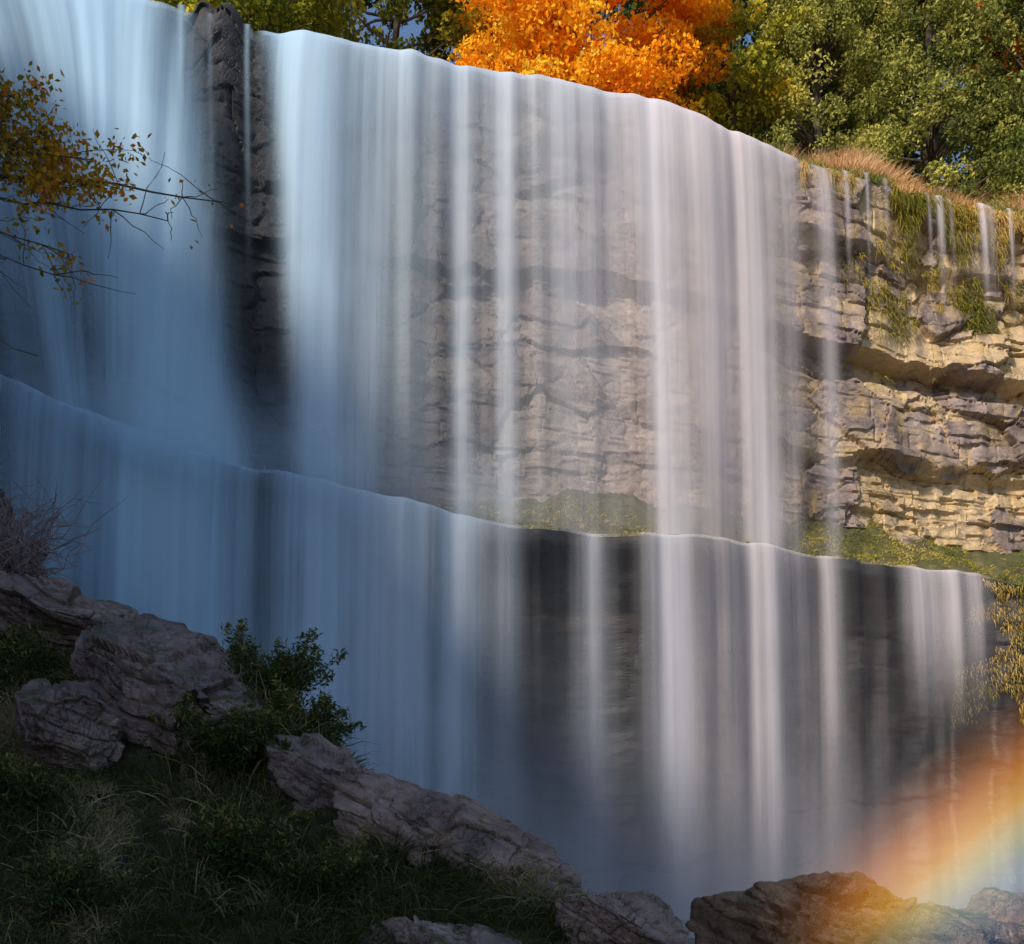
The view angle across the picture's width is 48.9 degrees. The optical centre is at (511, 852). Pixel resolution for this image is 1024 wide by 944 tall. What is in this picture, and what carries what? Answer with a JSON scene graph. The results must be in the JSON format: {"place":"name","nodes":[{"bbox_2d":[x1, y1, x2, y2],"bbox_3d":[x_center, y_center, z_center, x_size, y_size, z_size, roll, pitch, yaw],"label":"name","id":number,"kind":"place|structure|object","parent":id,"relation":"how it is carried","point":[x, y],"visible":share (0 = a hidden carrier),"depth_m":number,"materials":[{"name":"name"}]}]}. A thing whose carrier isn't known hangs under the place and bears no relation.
{"place":"outdoors","nodes":[
{"label":"outdoors","id":0,"kind":"place"},
{"bbox_2d":[0,634,623,943],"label":"bank","id":1,"kind":"structure","parent":0,"point":[128,753],"depth_m":8.13,"materials":[{"name":"green plant"}]},
{"bbox_2d":[0,489,12,530],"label":"rock outcrop","id":2,"kind":"object","parent":1,"relation":"on","point":[4,503],"visible":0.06,"depth_m":16.37,"materials":[{"name":"grey stone"}]},
{"bbox_2d":[0,529,48,577],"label":"rock outcrop","id":3,"kind":"object","parent":1,"relation":"on","point":[45,555],"depth_m":14.12,"materials":[{"name":"grey stone"}]},
{"bbox_2d":[0,619,75,711],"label":"shrub","id":4,"kind":"object","parent":1,"relation":"on","point":[15,655],"visible":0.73,"depth_m":10.10,"materials":[{"name":"green plant"}]},
{"bbox_2d":[0,477,103,585],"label":"bare shrub","id":5,"kind":"object","parent":1,"relation":"on","point":[7,559],"visible":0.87,"depth_m":11.73,"materials":[{"name":"brown plant"}]},
{"bbox_2d":[0,748,126,859],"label":"shrub","id":6,"kind":"object","parent":1,"relation":"on","point":[34,780],"visible":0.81,"depth_m":8.27,"materials":[{"name":"green plant"}]},
{"bbox_2d":[0,471,127,573],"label":"bare shrub","id":7,"kind":"object","parent":1,"relation":"on","point":[57,513],"visible":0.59,"depth_m":12.32,"materials":[{"name":"brown plant"}]},
{"bbox_2d":[12,678,124,775],"bbox_3d":[-3.645,-0.935,9.174,0.951,0.929,1.025,23,-1,-28],"label":"boulder","id":8,"kind":"object","parent":1,"relation":"on","point":[65,721],"visible":0.81,"depth_m":8.84,"materials":[{"name":"grey stone"}]},
{"bbox_2d":[0,571,138,652],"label":"boulder","id":9,"kind":"object","parent":1,"relation":"on","point":[68,610],"visible":0.46,"depth_m":10.65,"materials":[{"name":"grey stone"}]},
{"bbox_2d":[0,836,173,943],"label":"shrub","id":10,"kind":"object","parent":1,"relation":"on","point":[70,896],"visible":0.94,"depth_m":7.43,"materials":[{"name":"green plant"}]},
{"bbox_2d":[0,61,254,393],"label":"overhanging tree","id":11,"kind":"object","parent":1,"relation":"on","point":[52,177],"visible":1,"depth_m":9.19,"materials":[{"name":"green plant"}]},
{"bbox_2d":[69,613,266,757],"bbox_3d":[-2.975,-1.406,10.024,2.281,1.102,1.911,19,26,11],"label":"boulder","id":12,"kind":"object","parent":1,"relation":"on","point":[136,671],"visible":0.49,"depth_m":9.37,"materials":[{"name":"grey stone"}]},
{"bbox_2d":[122,795,325,923],"bbox_3d":[-1.986,0.042,8.085,1.831,0.980,1.486,0,0,0],"label":"shrub","id":13,"kind":"object","parent":1,"relation":"on","point":[230,846],"visible":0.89,"depth_m":7.92,"materials":[{"name":"green plant"}]},
{"bbox_2d":[104,691,355,819],"bbox_3d":[-2.195,-0.747,9.000,2.016,1.066,1.635,0,0,0],"label":"shrub","id":14,"kind":"object","parent":1,"relation":"on","point":[239,744],"visible":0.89,"depth_m":8.80,"materials":[{"name":"green plant"}]},
{"bbox_2d":[199,618,365,760],"bbox_3d":[-2.217,-1.041,10.117,2.535,2.046,2.172,0,0,0],"label":"shrub","id":15,"kind":"object","parent":1,"relation":"on","point":[286,668],"visible":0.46,"depth_m":9.90,"materials":[{"name":"green plant"}]},
{"bbox_2d":[221,673,395,777],"bbox_3d":[-1.741,-0.821,9.656,1.919,1.480,1.686,0,0,0],"label":"shrub","id":16,"kind":"object","parent":1,"relation":"on","point":[317,719],"visible":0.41,"depth_m":9.54,"materials":[{"name":"green plant"}]},
{"bbox_2d":[261,732,379,816],"bbox_3d":[-1.248,-0.302,9.156,1.766,0.997,1.242,24,13,9],"label":"boulder","id":17,"kind":"object","parent":1,"relation":"on","point":[313,769],"visible":0.29,"depth_m":8.71,"materials":[{"name":"grey stone"}]},
{"bbox_2d":[231,827,423,943],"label":"shrub","id":18,"kind":"object","parent":1,"relation":"on","point":[329,876],"visible":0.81,"depth_m":7.79,"materials":[{"name":"green plant"}]},
{"bbox_2d":[358,915,523,943],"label":"boulder","id":19,"kind":"object","parent":1,"relation":"on","point":[410,934],"visible":0.91,"depth_m":7.42,"materials":[{"name":"grey stone"}]},
{"bbox_2d":[328,773,581,888],"bbox_3d":[-0.545,0.093,8.674,2.094,1.027,1.237,22,8,-5],"label":"boulder","id":20,"kind":"object","parent":1,"relation":"on","point":[385,801],"visible":0.52,"depth_m":8.37,"materials":[{"name":"grey stone"}]},
{"bbox_2d":[503,865,587,903],"bbox_3d":[0.208,0.437,8.293,0.781,0.726,0.814,0,0,-8],"label":"boulder","id":21,"kind":"object","parent":1,"relation":"on","point":[577,886],"visible":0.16,"depth_m":8.06,"materials":[{"name":"grey stone"}]},
{"bbox_2d":[549,890,689,943],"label":"boulder","id":22,"kind":"object","parent":1,"relation":"on","point":[641,917],"visible":0.88,"depth_m":7.70,"materials":[{"name":"grey stone"}]},
{"bbox_2d":[0,0,1010,845],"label":"waterfall","id":23,"kind":"structure","parent":0,"point":[168,540],"depth_m":23.17,"materials":[{"name":"liquid"}]},
{"bbox_2d":[0,0,1023,554],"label":"cliff","id":24,"kind":"structure","parent":0,"point":[472,372],"depth_m":26.49,"materials":[{"name":"stone"}]},
{"bbox_2d":[793,159,1023,729],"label":"hanging grass","id":25,"kind":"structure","parent":24,"relation":"hanging from","point":[926,204],"depth_m":31.09,"materials":[{"name":"green plant"}]},
{"bbox_2d":[829,205,1023,393],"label":"cliff moss","id":26,"kind":"object","parent":24,"relation":"attached to","point":[961,306],"visible":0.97,"depth_m":31.63,"materials":[{"name":"green plant"}]},
{"bbox_2d":[0,377,1023,915],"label":"cliff","id":27,"kind":"structure","parent":0,"point":[892,777],"depth_m":27.50,"materials":[{"name":"grey stone"}]},
{"bbox_2d":[43,396,1023,585],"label":"ledge","id":28,"kind":"object","parent":27,"relation":"on","point":[648,514],"visible":0.36,"depth_m":27.32,"materials":[{"name":"green plant"}]},
{"bbox_2d":[430,489,1023,586],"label":"ledge grass","id":29,"kind":"structure","parent":28,"relation":"on","point":[824,539],"depth_m":28.95,"materials":[{"name":"green plant"}]},
{"bbox_2d":[277,0,1018,191],"label":"sky","id":30,"kind":"structure","parent":0,"point":[413,28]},
{"bbox_2d":[676,907,963,943],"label":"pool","id":31,"kind":"structure","parent":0,"point":[685,919],"depth_m":23.10,"materials":[{"name":"liquid"}]},
{"bbox_2d":[684,871,919,943],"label":"boulder","id":32,"kind":"object","parent":31,"relation":"in","point":[827,907],"visible":0.95,"depth_m":14.34,"materials":[{"name":"stone"}]},
{"bbox_2d":[909,900,1023,943],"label":"boulder","id":33,"kind":"object","parent":31,"relation":"in","point":[934,923],"visible":0.65,"depth_m":14.20,"materials":[{"name":"grey stone"}]},
{"bbox_2d":[957,887,1023,922],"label":"boulder","id":34,"kind":"object","parent":31,"relation":"in","point":[995,903],"visible":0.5,"depth_m":17.54,"materials":[{"name":"grey stone"}]},
{"bbox_2d":[1003,922,1023,942],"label":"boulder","id":35,"kind":"object","parent":31,"relation":"in","point":[1021,933],"visible":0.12,"depth_m":14.58,"materials":[{"name":"grey stone"}]},
{"bbox_3d":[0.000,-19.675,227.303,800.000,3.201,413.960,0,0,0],"label":"ground","id":36,"kind":"structure","parent":0,"visible":0},
{"bbox_2d":[151,0,367,37],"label":"deciduous tree","id":37,"kind":"object","parent":36,"relation":"on","point":[318,16],"visible":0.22,"depth_m":33.01,"materials":[{"name":"green plant"}]},
{"bbox_2d":[226,0,363,33],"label":"forest tree","id":38,"kind":"object","parent":36,"relation":"on","point":[306,26],"depth_m":45.91,"materials":[{"name":"green plant"}]},
{"bbox_2d":[288,0,501,64],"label":"deciduous tree","id":39,"kind":"object","parent":36,"relation":"on","point":[447,14],"visible":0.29,"depth_m":36.80,"materials":[{"name":"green plant"}]},
{"bbox_2d":[408,0,564,62],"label":"deciduous tree","id":40,"kind":"object","parent":36,"relation":"on","point":[413,40],"visible":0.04,"depth_m":38.43,"materials":[{"name":"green plant"}]},
{"bbox_2d":[446,0,738,118],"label":"maple tree","id":41,"kind":"object","parent":36,"relation":"on","point":[663,72],"visible":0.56,"depth_m":33.45,"materials":[{"name":"orange plant"}]},
{"bbox_2d":[573,0,758,134],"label":"forest tree","id":42,"kind":"object","parent":36,"relation":"on","point":[634,5],"visible":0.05,"depth_m":43.96,"materials":[{"name":"green plant"}]},
{"bbox_2d":[673,0,831,159],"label":"deciduous tree","id":43,"kind":"object","parent":36,"relation":"on","point":[734,114],"visible":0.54,"depth_m":35.56,"materials":[{"name":"green plant"}]},
{"bbox_2d":[690,0,878,151],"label":"forest tree","id":44,"kind":"object","parent":36,"relation":"on","point":[756,28],"visible":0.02,"depth_m":46.15,"materials":[{"name":"green plant"}]},
{"bbox_2d":[757,0,917,180],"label":"deciduous tree","id":45,"kind":"object","parent":36,"relation":"on","point":[843,18],"visible":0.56,"depth_m":35.59,"materials":[{"name":"green plant"}]},
{"bbox_2d":[783,0,926,187],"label":"deciduous tree","id":46,"kind":"object","parent":36,"relation":"on","point":[912,154],"visible":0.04,"depth_m":38.39,"materials":[{"name":"green plant"}]},
{"bbox_2d":[766,138,1023,215],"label":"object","id":47,"kind":"object","parent":36,"relation":"on","point":[847,163],"visible":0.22,"depth_m":31.61,"materials":[{"name":"beige plant"}]},
{"bbox_2d":[791,2,1023,203],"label":"forest tree","id":48,"kind":"object","parent":36,"relation":"on","point":[949,157],"depth_m":43.33,"materials":[{"name":"green plant"}]},
{"bbox_2d":[841,0,1023,206],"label":"deciduous tree","id":49,"kind":"object","parent":36,"relation":"on","point":[924,74],"visible":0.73,"depth_m":34.91,"materials":[{"name":"green plant"}]},
{"bbox_2d":[939,0,1023,144],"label":"maple tree","id":50,"kind":"object","parent":36,"relation":"on","point":[1017,51],"visible":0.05,"depth_m":39.91,"materials":[{"name":"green plant"}]},
{"bbox_2d":[947,0,1023,201],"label":"deciduous tree","id":51,"kind":"object","parent":36,"relation":"on","point":[1015,18],"visible":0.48,"depth_m":35.87,"materials":[{"name":"green plant"}]},
{"bbox_2d":[960,33,1023,192],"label":"forest tree","id":52,"kind":"object","parent":36,"relation":"on","point":[1013,133],"depth_m":43.09,"materials":[{"name":"green plant"}]}
]}

